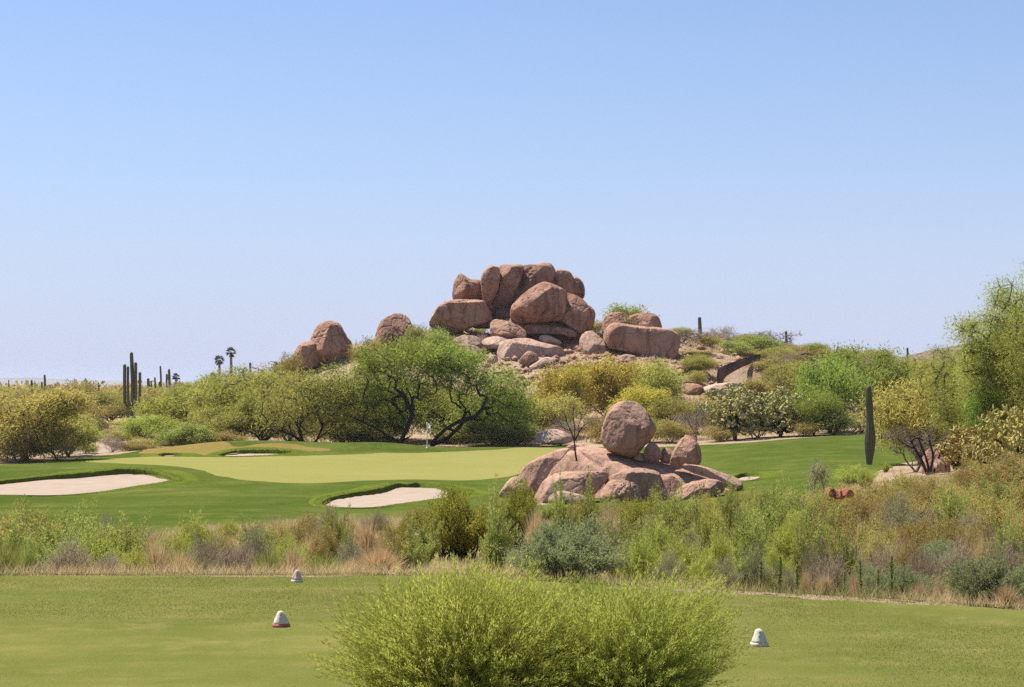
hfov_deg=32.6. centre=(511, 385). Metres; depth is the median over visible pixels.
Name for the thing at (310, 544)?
dry grass tuft
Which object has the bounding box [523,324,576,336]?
boulder
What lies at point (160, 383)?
saguaro cactus
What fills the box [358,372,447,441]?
palo verde tree
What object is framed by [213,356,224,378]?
fan palm tree
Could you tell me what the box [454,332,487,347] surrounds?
bush
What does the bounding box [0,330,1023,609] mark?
ground
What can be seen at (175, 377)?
fan palm tree
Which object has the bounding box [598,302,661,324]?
bush
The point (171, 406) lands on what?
palo verde tree
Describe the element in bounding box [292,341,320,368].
boulder
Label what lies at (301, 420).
mesquite tree
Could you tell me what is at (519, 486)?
boulder
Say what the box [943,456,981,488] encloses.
olive bush
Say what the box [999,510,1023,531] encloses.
dry grass tuft
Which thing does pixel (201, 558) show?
grey bush
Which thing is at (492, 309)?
boulder
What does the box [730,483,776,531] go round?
weedy bush
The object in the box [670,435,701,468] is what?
boulder
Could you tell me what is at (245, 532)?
weedy bush
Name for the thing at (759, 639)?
tee marker
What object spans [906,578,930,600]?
dry grass tuft
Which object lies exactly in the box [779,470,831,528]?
weedy bush
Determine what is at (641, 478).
boulder
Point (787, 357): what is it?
hillside bush
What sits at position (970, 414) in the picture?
mesquite tree
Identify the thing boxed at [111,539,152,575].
leafy bush
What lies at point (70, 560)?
dead bush
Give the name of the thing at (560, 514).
weedy bush
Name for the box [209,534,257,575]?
dead bush
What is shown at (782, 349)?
hillside bush
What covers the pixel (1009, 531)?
weedy bush
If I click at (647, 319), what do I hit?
boulder
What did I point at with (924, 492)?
olive bush
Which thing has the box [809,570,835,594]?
dry grass tuft
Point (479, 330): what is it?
scrub bush
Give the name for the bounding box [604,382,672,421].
palo verde tree
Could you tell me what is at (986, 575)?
sage bush
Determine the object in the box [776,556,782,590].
flower stalk
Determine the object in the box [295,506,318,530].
olive bush
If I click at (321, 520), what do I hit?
grey bush
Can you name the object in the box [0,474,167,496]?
sand bunker
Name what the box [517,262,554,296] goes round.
boulder
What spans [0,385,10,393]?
desert bush
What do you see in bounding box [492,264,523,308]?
boulder
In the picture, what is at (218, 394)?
palo verde tree
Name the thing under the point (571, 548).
sage bush
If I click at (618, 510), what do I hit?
olive bush
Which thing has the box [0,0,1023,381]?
sky
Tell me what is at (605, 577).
dry grass
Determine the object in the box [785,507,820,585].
weedy bush
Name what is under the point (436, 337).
bush
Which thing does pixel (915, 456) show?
bare bush
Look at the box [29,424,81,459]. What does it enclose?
bush
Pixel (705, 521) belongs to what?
weedy bush
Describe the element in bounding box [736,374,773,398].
bush
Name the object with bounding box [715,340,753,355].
hillside bush
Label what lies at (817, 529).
weedy bush
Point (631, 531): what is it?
weedy bush
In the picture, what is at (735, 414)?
cholla cactus
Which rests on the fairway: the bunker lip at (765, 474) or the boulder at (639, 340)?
the bunker lip at (765, 474)
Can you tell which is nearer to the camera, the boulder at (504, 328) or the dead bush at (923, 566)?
the dead bush at (923, 566)
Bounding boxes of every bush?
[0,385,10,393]
[0,423,55,462]
[0,494,70,555]
[0,507,42,561]
[3,384,54,399]
[9,510,63,541]
[12,391,34,406]
[17,492,102,560]
[25,524,81,575]
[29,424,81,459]
[33,527,94,575]
[51,519,127,575]
[53,377,103,412]
[75,442,102,453]
[76,402,124,430]
[83,549,131,575]
[95,511,129,537]
[95,521,147,554]
[97,509,156,558]
[98,435,127,451]
[99,428,134,441]
[104,391,122,415]
[106,418,130,426]
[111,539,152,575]
[112,412,190,440]
[115,440,151,450]
[117,390,144,400]
[117,517,166,541]
[122,386,172,415]
[122,437,160,449]
[138,533,169,561]
[146,523,199,564]
[147,428,201,447]
[155,379,183,393]
[171,422,223,444]
[172,504,223,560]
[178,536,222,575]
[181,402,260,441]
[187,527,231,575]
[201,520,238,569]
[209,429,251,441]
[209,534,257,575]
[216,519,241,537]
[227,524,276,575]
[229,513,280,552]
[242,519,277,540]
[264,525,315,570]
[269,518,302,553]
[272,351,304,375]
[285,509,324,550]
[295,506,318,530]
[298,540,617,686]
[302,517,343,567]
[310,500,345,535]
[314,420,386,441]
[320,500,351,552]
[325,530,379,570]
[339,512,355,548]
[347,335,385,367]
[349,422,402,442]
[353,507,396,533]
[363,525,414,575]
[378,509,414,544]
[383,509,435,575]
[395,323,434,355]
[399,504,431,533]
[402,506,444,564]
[405,482,498,563]
[416,325,458,358]
[423,326,466,339]
[428,427,472,442]
[453,420,521,445]
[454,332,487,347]
[468,494,494,516]
[469,328,486,332]
[477,505,514,556]
[478,473,521,576]
[493,476,539,551]
[495,512,633,582]
[501,421,547,443]
[503,548,750,686]
[535,418,584,444]
[535,498,562,521]
[550,465,582,534]
[554,498,587,523]
[565,465,602,538]
[582,412,604,441]
[591,320,602,331]
[591,493,621,519]
[593,497,650,582]
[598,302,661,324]
[610,495,637,527]
[611,480,682,538]
[614,521,660,585]
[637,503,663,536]
[640,508,689,583]
[646,479,702,551]
[646,544,687,582]
[648,419,667,442]
[652,418,694,443]
[653,526,707,586]
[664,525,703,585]
[667,489,692,514]
[668,410,713,437]
[670,325,696,337]
[670,481,728,554]
[675,328,711,344]
[677,353,720,372]
[680,330,719,343]
[680,350,717,354]
[681,359,704,371]
[681,395,722,424]
[684,370,708,383]
[685,551,728,587]
[688,490,722,517]
[690,490,732,540]
[692,334,725,346]
[694,519,747,571]
[698,424,740,441]
[702,324,737,337]
[708,475,756,562]
[709,552,747,589]
[712,481,743,515]
[715,334,735,342]
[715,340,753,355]
[716,494,776,571]
[723,546,764,590]
[730,333,762,344]
[730,333,774,348]
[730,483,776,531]
[733,331,775,346]
[734,348,770,358]
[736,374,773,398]
[738,536,778,591]
[739,488,770,505]
[740,408,777,437]
[746,470,800,558]
[747,356,797,368]
[754,484,786,507]
[755,346,785,352]
[757,338,786,348]
[758,329,803,344]
[759,346,800,354]
[759,346,800,358]
[761,351,796,363]
[761,367,778,382]
[762,536,793,592]
[764,352,783,368]
[766,501,814,569]
[771,563,800,592]
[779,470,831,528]
[781,491,842,554]
[785,418,826,436]
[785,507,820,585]
[786,344,811,353]
[787,480,837,514]
[793,352,811,364]
[798,532,838,594]
[799,341,829,353]
[802,347,832,357]
[804,492,863,546]
[805,408,861,434]
[807,548,853,595]
[815,518,872,562]
[816,514,867,594]
[822,479,864,514]
[825,346,869,359]
[828,463,885,485]
[832,484,885,536]
[838,528,880,574]
[842,404,875,432]
[845,556,884,597]
[847,509,915,554]
[852,348,876,362]
[852,479,908,507]
[853,514,881,535]
[854,464,873,488]
[854,525,900,573]
[860,358,874,367]
[862,474,929,524]
[864,534,900,584]
[864,560,939,599]
[869,350,898,365]
[875,488,933,534]
[878,533,937,582]
[881,462,889,472]
[882,424,938,471]
[882,467,933,492]
[884,508,945,554]
[898,531,955,599]
[903,473,946,519]
[904,474,967,495]
[911,505,974,553]
[912,472,997,518]
[914,501,944,532]
[915,537,963,578]
[928,474,977,531]
[928,527,974,585]
[932,551,1023,604]
[940,554,989,595]
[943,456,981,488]
[948,507,1015,561]
[954,502,994,539]
[959,470,1013,503]
[963,478,1023,536]
[964,447,1023,487]
[973,463,1022,505]
[974,514,1023,574]
[987,500,1023,568]
[992,512,1023,554]
[999,475,1023,510]
[1006,563,1023,604]
[1009,496,1023,526]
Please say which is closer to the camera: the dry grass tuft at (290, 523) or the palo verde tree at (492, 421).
the dry grass tuft at (290, 523)
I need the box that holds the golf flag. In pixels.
[426,422,431,448]
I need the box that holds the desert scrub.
[0,359,899,393]
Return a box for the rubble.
[319,332,759,391]
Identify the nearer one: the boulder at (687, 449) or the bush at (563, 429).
the boulder at (687, 449)
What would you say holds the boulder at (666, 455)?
on the boulder at (599, 459)
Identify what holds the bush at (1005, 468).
on the ground at (738, 376)
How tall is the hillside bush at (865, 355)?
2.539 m
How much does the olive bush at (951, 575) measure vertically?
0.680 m
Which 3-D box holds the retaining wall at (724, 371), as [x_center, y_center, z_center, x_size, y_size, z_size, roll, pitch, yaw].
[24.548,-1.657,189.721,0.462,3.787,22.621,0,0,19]
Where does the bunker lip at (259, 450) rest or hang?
on the fairway
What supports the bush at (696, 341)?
on the ground at (738, 376)
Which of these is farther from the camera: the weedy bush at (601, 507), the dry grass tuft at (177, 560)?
the weedy bush at (601, 507)
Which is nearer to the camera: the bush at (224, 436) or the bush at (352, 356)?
the bush at (224, 436)
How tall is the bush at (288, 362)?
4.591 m
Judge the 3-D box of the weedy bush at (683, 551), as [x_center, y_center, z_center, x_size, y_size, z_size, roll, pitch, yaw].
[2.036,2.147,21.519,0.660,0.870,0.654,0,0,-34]
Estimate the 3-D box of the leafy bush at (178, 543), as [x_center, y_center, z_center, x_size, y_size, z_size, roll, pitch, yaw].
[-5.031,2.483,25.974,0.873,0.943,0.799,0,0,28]
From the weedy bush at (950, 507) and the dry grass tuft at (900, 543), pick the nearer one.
the dry grass tuft at (900, 543)
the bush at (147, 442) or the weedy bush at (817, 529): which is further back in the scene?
the bush at (147, 442)
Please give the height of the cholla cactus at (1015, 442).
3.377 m
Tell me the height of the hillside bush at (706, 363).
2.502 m
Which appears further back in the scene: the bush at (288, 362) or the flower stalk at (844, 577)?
the bush at (288, 362)
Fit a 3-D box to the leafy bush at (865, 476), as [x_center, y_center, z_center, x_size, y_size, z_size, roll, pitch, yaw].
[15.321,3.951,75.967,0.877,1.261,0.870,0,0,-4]
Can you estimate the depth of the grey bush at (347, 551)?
26.94 m
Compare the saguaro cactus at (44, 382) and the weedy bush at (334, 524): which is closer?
the weedy bush at (334, 524)
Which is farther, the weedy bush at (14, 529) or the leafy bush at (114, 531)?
the leafy bush at (114, 531)
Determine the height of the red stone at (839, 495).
0.286 m
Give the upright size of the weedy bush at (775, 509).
1.964 m
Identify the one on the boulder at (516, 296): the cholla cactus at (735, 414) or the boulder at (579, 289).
the boulder at (579, 289)
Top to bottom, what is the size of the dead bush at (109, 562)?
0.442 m
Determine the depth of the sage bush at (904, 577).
19.11 m
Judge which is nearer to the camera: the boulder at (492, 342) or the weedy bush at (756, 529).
the weedy bush at (756, 529)
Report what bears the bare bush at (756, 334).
on the ground at (738, 376)
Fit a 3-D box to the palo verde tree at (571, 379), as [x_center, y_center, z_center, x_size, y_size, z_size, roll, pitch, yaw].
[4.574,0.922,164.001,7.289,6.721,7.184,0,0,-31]
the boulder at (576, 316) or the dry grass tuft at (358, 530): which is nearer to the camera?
the dry grass tuft at (358, 530)
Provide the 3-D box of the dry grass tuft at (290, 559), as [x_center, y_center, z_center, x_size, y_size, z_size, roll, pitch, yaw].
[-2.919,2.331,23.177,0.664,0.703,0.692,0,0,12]
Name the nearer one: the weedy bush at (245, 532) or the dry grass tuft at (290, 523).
the weedy bush at (245, 532)
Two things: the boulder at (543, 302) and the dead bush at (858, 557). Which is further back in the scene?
the boulder at (543, 302)
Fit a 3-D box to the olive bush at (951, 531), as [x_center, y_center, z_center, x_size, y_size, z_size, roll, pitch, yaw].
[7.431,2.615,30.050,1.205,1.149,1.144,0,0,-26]
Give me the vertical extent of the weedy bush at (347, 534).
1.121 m
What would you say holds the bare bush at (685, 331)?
on the ground at (738, 376)
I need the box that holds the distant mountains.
[0,378,239,385]
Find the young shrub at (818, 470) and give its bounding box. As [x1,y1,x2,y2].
[803,458,830,501]
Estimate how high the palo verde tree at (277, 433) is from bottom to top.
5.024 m
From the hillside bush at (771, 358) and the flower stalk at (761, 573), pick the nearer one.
the flower stalk at (761, 573)
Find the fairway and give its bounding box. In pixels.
[0,435,955,533]
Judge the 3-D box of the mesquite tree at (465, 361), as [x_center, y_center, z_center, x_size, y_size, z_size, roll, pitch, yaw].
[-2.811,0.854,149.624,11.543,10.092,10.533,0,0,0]
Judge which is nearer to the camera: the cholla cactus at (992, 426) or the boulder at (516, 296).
the cholla cactus at (992, 426)
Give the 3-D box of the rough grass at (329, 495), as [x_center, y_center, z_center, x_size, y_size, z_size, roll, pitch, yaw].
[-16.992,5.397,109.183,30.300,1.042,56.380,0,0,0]
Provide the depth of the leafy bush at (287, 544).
27.96 m
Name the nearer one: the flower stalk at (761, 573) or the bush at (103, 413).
the flower stalk at (761, 573)
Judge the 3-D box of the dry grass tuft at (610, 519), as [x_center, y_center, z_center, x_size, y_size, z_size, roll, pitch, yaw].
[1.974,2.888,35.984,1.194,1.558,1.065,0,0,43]
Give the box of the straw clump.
[345,539,416,575]
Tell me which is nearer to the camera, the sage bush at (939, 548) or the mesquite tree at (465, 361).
the sage bush at (939, 548)
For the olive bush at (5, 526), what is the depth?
26.98 m
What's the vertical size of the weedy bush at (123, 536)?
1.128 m
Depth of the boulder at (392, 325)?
200.81 m
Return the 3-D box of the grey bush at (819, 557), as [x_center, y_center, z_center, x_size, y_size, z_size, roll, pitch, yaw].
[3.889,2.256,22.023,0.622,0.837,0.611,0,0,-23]
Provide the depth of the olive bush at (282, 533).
31.98 m
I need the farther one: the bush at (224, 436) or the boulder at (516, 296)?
the boulder at (516, 296)
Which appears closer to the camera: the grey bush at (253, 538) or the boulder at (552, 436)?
the grey bush at (253, 538)
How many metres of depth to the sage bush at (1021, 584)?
18.16 m
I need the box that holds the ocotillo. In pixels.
[892,417,949,474]
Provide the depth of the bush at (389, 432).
151.79 m
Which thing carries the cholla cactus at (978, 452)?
on the ground at (738, 376)
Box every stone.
[824,487,835,496]
[833,490,844,499]
[841,488,853,497]
[934,459,946,470]
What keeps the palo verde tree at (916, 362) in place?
on the ground at (738, 376)
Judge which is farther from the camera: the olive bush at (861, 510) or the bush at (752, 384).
the bush at (752, 384)
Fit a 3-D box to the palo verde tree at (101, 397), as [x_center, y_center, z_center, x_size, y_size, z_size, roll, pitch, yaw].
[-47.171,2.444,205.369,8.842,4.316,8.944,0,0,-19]
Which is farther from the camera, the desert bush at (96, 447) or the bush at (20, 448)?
the desert bush at (96, 447)
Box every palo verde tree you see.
[0,385,100,460]
[0,389,26,428]
[55,410,107,456]
[81,389,145,421]
[130,381,209,428]
[179,361,295,439]
[215,385,288,440]
[231,361,313,401]
[249,391,319,440]
[304,382,385,441]
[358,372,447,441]
[412,377,481,434]
[466,380,545,434]
[521,390,589,429]
[523,360,598,422]
[569,353,650,417]
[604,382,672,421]
[622,356,692,413]
[641,391,708,426]
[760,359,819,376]
[762,365,832,402]
[849,361,975,464]
[885,347,955,384]
[906,338,991,442]
[943,258,1023,417]
[948,320,1013,431]
[981,307,1023,410]
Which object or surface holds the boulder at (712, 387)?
on the ground at (738, 376)
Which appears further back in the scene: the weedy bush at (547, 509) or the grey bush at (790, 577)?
the weedy bush at (547, 509)
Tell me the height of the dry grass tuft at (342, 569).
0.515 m
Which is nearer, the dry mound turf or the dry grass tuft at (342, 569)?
the dry grass tuft at (342, 569)
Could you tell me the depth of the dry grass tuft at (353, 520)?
53.95 m
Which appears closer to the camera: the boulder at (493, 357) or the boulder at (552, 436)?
the boulder at (552, 436)
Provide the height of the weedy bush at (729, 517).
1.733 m
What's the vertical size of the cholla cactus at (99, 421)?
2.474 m
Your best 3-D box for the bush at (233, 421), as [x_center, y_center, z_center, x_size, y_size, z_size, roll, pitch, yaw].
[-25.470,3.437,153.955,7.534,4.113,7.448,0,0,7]
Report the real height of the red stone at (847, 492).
0.292 m
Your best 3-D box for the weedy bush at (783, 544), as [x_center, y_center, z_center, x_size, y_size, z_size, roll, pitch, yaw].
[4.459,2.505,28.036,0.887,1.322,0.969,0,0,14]
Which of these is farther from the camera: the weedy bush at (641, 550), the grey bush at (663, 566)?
the weedy bush at (641, 550)
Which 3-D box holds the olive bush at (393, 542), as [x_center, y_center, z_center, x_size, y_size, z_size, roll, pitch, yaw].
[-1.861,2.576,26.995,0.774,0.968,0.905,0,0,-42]
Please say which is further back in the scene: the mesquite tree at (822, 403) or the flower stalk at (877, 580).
the mesquite tree at (822, 403)
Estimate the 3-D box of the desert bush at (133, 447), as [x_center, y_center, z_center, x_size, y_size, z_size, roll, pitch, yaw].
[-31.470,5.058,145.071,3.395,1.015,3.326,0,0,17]
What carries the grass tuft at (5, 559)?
on the ground at (738, 376)
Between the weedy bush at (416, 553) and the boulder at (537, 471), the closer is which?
the weedy bush at (416, 553)
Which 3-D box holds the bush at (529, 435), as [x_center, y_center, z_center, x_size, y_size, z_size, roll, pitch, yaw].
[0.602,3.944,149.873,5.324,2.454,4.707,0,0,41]
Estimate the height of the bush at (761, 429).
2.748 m
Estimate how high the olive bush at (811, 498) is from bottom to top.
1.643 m
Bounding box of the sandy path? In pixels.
[76,441,123,455]
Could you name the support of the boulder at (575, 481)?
on the fairway
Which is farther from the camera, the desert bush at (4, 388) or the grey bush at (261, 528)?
the desert bush at (4, 388)
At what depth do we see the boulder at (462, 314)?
201.66 m
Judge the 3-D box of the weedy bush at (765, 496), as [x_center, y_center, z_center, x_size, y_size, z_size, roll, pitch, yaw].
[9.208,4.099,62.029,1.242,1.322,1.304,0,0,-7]
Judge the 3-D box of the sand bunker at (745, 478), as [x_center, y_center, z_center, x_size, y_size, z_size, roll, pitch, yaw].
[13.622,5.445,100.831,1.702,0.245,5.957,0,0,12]
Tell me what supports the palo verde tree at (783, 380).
on the ground at (738, 376)
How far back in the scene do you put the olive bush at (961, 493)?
45.93 m
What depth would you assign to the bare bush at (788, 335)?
222.53 m
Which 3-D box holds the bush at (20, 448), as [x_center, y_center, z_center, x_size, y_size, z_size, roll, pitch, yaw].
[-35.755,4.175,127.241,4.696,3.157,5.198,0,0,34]
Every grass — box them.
[0,448,475,507]
[0,471,1023,607]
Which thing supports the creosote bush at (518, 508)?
on the ground at (738, 376)
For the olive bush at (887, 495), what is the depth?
47.84 m
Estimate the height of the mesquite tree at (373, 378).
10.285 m
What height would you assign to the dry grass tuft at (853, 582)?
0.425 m
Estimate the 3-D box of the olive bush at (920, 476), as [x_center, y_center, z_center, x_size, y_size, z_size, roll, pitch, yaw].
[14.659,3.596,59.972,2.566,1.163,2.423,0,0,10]
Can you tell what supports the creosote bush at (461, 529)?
on the ground at (738, 376)
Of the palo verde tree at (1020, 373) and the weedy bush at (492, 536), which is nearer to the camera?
the weedy bush at (492, 536)
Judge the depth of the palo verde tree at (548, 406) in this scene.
155.04 m
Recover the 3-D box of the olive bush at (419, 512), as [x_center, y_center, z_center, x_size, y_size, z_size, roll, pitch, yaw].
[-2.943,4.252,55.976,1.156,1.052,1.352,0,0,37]
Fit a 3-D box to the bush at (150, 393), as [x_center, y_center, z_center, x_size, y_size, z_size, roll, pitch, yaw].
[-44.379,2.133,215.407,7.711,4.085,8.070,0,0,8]
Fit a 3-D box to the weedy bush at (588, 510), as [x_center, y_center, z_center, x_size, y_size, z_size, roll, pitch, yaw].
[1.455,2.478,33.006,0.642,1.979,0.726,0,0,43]
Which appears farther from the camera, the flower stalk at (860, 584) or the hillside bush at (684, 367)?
the hillside bush at (684, 367)
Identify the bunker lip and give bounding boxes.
[0,468,198,495]
[140,452,201,456]
[207,447,317,456]
[308,482,491,508]
[728,471,788,481]
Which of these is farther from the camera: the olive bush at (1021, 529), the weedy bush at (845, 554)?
the olive bush at (1021, 529)
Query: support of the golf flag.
on the putting green
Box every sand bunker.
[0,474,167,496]
[226,453,274,455]
[325,488,446,507]
[738,476,758,479]
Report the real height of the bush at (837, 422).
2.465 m
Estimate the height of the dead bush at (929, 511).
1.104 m
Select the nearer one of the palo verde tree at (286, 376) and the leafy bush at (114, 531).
the leafy bush at (114, 531)
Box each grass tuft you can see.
[0,534,37,574]
[9,536,45,575]
[138,531,178,574]
[155,545,201,575]
[243,543,297,575]
[258,514,287,536]
[274,543,313,575]
[281,516,296,534]
[296,526,328,569]
[299,545,350,575]
[333,554,360,575]
[338,512,362,532]
[348,521,362,550]
[352,512,383,553]
[368,527,396,548]
[380,514,400,536]
[518,502,548,557]
[595,497,626,545]
[797,564,814,594]
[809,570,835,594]
[842,568,868,595]
[889,531,910,561]
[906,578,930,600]
[925,571,950,601]
[964,529,991,562]
[990,581,1020,606]
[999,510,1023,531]
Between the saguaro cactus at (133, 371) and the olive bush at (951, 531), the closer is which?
the olive bush at (951, 531)
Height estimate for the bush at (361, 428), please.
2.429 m
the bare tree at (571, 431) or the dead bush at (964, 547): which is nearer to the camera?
the dead bush at (964, 547)
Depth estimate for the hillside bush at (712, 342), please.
209.91 m
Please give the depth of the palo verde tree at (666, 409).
156.69 m
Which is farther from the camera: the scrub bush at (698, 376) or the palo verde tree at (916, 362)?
the scrub bush at (698, 376)
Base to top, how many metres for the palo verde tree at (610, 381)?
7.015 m
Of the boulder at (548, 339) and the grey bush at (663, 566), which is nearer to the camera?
the grey bush at (663, 566)
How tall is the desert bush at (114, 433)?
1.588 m
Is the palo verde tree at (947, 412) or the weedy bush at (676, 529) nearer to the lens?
the weedy bush at (676, 529)
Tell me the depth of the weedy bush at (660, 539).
25.87 m
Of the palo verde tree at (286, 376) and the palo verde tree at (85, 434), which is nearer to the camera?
the palo verde tree at (85, 434)
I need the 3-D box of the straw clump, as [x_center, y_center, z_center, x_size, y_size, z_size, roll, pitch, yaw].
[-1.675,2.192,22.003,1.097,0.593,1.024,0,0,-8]
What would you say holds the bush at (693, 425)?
on the ground at (738, 376)
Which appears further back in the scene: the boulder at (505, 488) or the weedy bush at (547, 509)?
the boulder at (505, 488)
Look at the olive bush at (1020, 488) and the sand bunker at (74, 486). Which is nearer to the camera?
the olive bush at (1020, 488)
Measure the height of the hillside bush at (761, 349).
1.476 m
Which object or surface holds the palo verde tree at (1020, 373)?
on the ground at (738, 376)
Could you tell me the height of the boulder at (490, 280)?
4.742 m
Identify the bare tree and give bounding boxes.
[547,392,601,460]
[679,400,709,440]
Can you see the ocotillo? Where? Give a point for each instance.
(928, 470)
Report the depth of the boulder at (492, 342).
196.67 m
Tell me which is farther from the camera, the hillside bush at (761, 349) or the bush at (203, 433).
the hillside bush at (761, 349)
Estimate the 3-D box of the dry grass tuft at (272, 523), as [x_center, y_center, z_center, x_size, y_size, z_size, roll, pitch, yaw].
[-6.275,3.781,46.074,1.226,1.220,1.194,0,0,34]
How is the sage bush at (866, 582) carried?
on the ground at (738, 376)
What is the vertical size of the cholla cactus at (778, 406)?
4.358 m
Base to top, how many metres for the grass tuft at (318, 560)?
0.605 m
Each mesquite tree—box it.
[179,371,246,390]
[247,364,367,441]
[294,333,459,443]
[412,335,543,446]
[787,388,849,435]
[789,351,880,432]
[817,339,920,414]
[954,380,1012,436]
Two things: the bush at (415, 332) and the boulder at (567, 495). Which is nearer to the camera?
the boulder at (567, 495)
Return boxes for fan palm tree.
[172,373,179,385]
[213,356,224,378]
[226,346,235,381]
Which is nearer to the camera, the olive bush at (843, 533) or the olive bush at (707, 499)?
the olive bush at (843, 533)
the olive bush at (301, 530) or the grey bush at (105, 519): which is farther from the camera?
the olive bush at (301, 530)
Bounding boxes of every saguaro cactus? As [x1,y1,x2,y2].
[41,375,45,389]
[123,352,140,418]
[147,378,151,391]
[159,366,161,388]
[166,369,170,388]
[698,317,701,340]
[864,385,875,464]
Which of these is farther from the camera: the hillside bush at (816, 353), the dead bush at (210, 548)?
the hillside bush at (816, 353)
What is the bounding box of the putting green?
[85,447,556,482]
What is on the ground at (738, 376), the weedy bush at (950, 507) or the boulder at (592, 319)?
the weedy bush at (950, 507)
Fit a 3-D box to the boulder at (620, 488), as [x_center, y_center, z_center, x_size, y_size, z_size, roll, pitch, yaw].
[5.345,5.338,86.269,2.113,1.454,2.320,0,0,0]
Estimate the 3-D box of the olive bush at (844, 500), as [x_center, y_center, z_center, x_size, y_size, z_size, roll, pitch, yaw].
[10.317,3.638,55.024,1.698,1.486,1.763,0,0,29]
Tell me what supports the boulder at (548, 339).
on the ground at (738, 376)
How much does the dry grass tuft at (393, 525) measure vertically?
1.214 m
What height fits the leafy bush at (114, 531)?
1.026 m
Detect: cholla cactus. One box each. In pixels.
[93,416,108,436]
[698,381,769,439]
[752,386,812,436]
[935,422,991,470]
[959,437,1009,468]
[972,404,1023,465]
[997,408,1023,478]
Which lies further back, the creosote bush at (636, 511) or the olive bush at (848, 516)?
the creosote bush at (636, 511)
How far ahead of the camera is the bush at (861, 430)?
147.84 m
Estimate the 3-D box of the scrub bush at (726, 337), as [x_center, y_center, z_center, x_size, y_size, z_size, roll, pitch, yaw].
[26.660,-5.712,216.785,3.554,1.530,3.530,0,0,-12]
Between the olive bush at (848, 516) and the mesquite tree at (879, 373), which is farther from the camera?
the mesquite tree at (879, 373)
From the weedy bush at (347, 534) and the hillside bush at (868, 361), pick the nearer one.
the weedy bush at (347, 534)
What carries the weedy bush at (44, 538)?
on the ground at (738, 376)
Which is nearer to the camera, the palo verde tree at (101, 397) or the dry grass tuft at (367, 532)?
the dry grass tuft at (367, 532)
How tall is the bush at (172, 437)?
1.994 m
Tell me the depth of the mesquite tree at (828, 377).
149.48 m
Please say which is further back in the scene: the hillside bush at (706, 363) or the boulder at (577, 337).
the boulder at (577, 337)
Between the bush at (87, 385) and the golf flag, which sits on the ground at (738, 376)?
the bush at (87, 385)
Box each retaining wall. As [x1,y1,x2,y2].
[717,354,759,382]
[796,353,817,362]
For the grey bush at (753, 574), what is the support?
on the ground at (738, 376)
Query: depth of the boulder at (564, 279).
208.86 m
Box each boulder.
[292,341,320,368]
[310,321,351,363]
[374,313,411,348]
[429,299,491,332]
[451,335,481,345]
[452,273,481,299]
[455,343,481,355]
[472,298,497,328]
[480,265,499,304]
[481,336,510,349]
[487,355,497,363]
[490,319,526,338]
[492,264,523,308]
[495,307,509,319]
[496,338,564,359]
[499,476,523,498]
[504,318,526,327]
[510,280,557,308]
[510,282,567,322]
[512,483,528,492]
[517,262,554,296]
[519,351,538,365]
[519,448,568,497]
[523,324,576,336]
[526,322,583,340]
[529,357,555,368]
[535,429,572,444]
[535,470,608,502]
[539,335,560,344]
[548,446,709,497]
[548,491,587,503]
[554,269,573,293]
[557,293,589,333]
[567,443,584,449]
[574,277,584,298]
[579,331,609,354]
[585,305,594,331]
[599,478,641,502]
[601,401,656,457]
[602,312,628,332]
[603,323,680,358]
[605,468,661,500]
[617,354,635,359]
[627,313,661,327]
[634,453,645,461]
[643,442,661,461]
[660,448,672,463]
[660,475,680,499]
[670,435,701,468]
[674,479,724,499]
[679,383,703,395]
[682,464,742,490]
[703,382,738,395]
[921,447,950,473]
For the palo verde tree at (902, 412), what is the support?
on the ground at (738, 376)
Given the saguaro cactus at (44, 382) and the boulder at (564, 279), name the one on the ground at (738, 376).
the saguaro cactus at (44, 382)
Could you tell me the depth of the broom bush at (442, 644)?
11.11 m
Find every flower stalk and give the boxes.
[758,560,762,591]
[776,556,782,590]
[794,565,800,589]
[841,570,846,596]
[857,559,862,592]
[875,569,879,596]
[887,555,893,598]
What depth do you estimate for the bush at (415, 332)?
196.38 m
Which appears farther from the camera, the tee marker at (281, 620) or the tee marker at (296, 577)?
the tee marker at (296, 577)
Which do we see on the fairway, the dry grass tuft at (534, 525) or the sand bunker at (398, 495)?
the sand bunker at (398, 495)
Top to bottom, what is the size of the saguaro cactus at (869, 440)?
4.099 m
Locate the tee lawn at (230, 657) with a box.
[0,575,1023,686]
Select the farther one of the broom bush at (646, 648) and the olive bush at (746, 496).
the olive bush at (746, 496)
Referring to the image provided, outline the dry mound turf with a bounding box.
[139,441,330,454]
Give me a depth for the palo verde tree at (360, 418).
152.03 m
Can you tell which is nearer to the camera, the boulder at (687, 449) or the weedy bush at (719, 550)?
the weedy bush at (719, 550)
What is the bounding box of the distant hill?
[904,343,981,365]
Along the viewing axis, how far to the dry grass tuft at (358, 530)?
43.90 m
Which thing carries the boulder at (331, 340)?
on the ground at (738, 376)
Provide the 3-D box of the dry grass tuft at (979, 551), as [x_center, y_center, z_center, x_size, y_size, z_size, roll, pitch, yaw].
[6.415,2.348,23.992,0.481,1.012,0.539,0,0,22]
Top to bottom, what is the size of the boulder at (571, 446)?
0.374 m
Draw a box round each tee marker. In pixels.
[272,611,289,627]
[291,570,302,582]
[750,628,768,646]
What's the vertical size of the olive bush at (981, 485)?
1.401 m
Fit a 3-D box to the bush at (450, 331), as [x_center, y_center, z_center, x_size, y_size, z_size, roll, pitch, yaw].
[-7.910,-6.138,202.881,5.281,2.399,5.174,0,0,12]

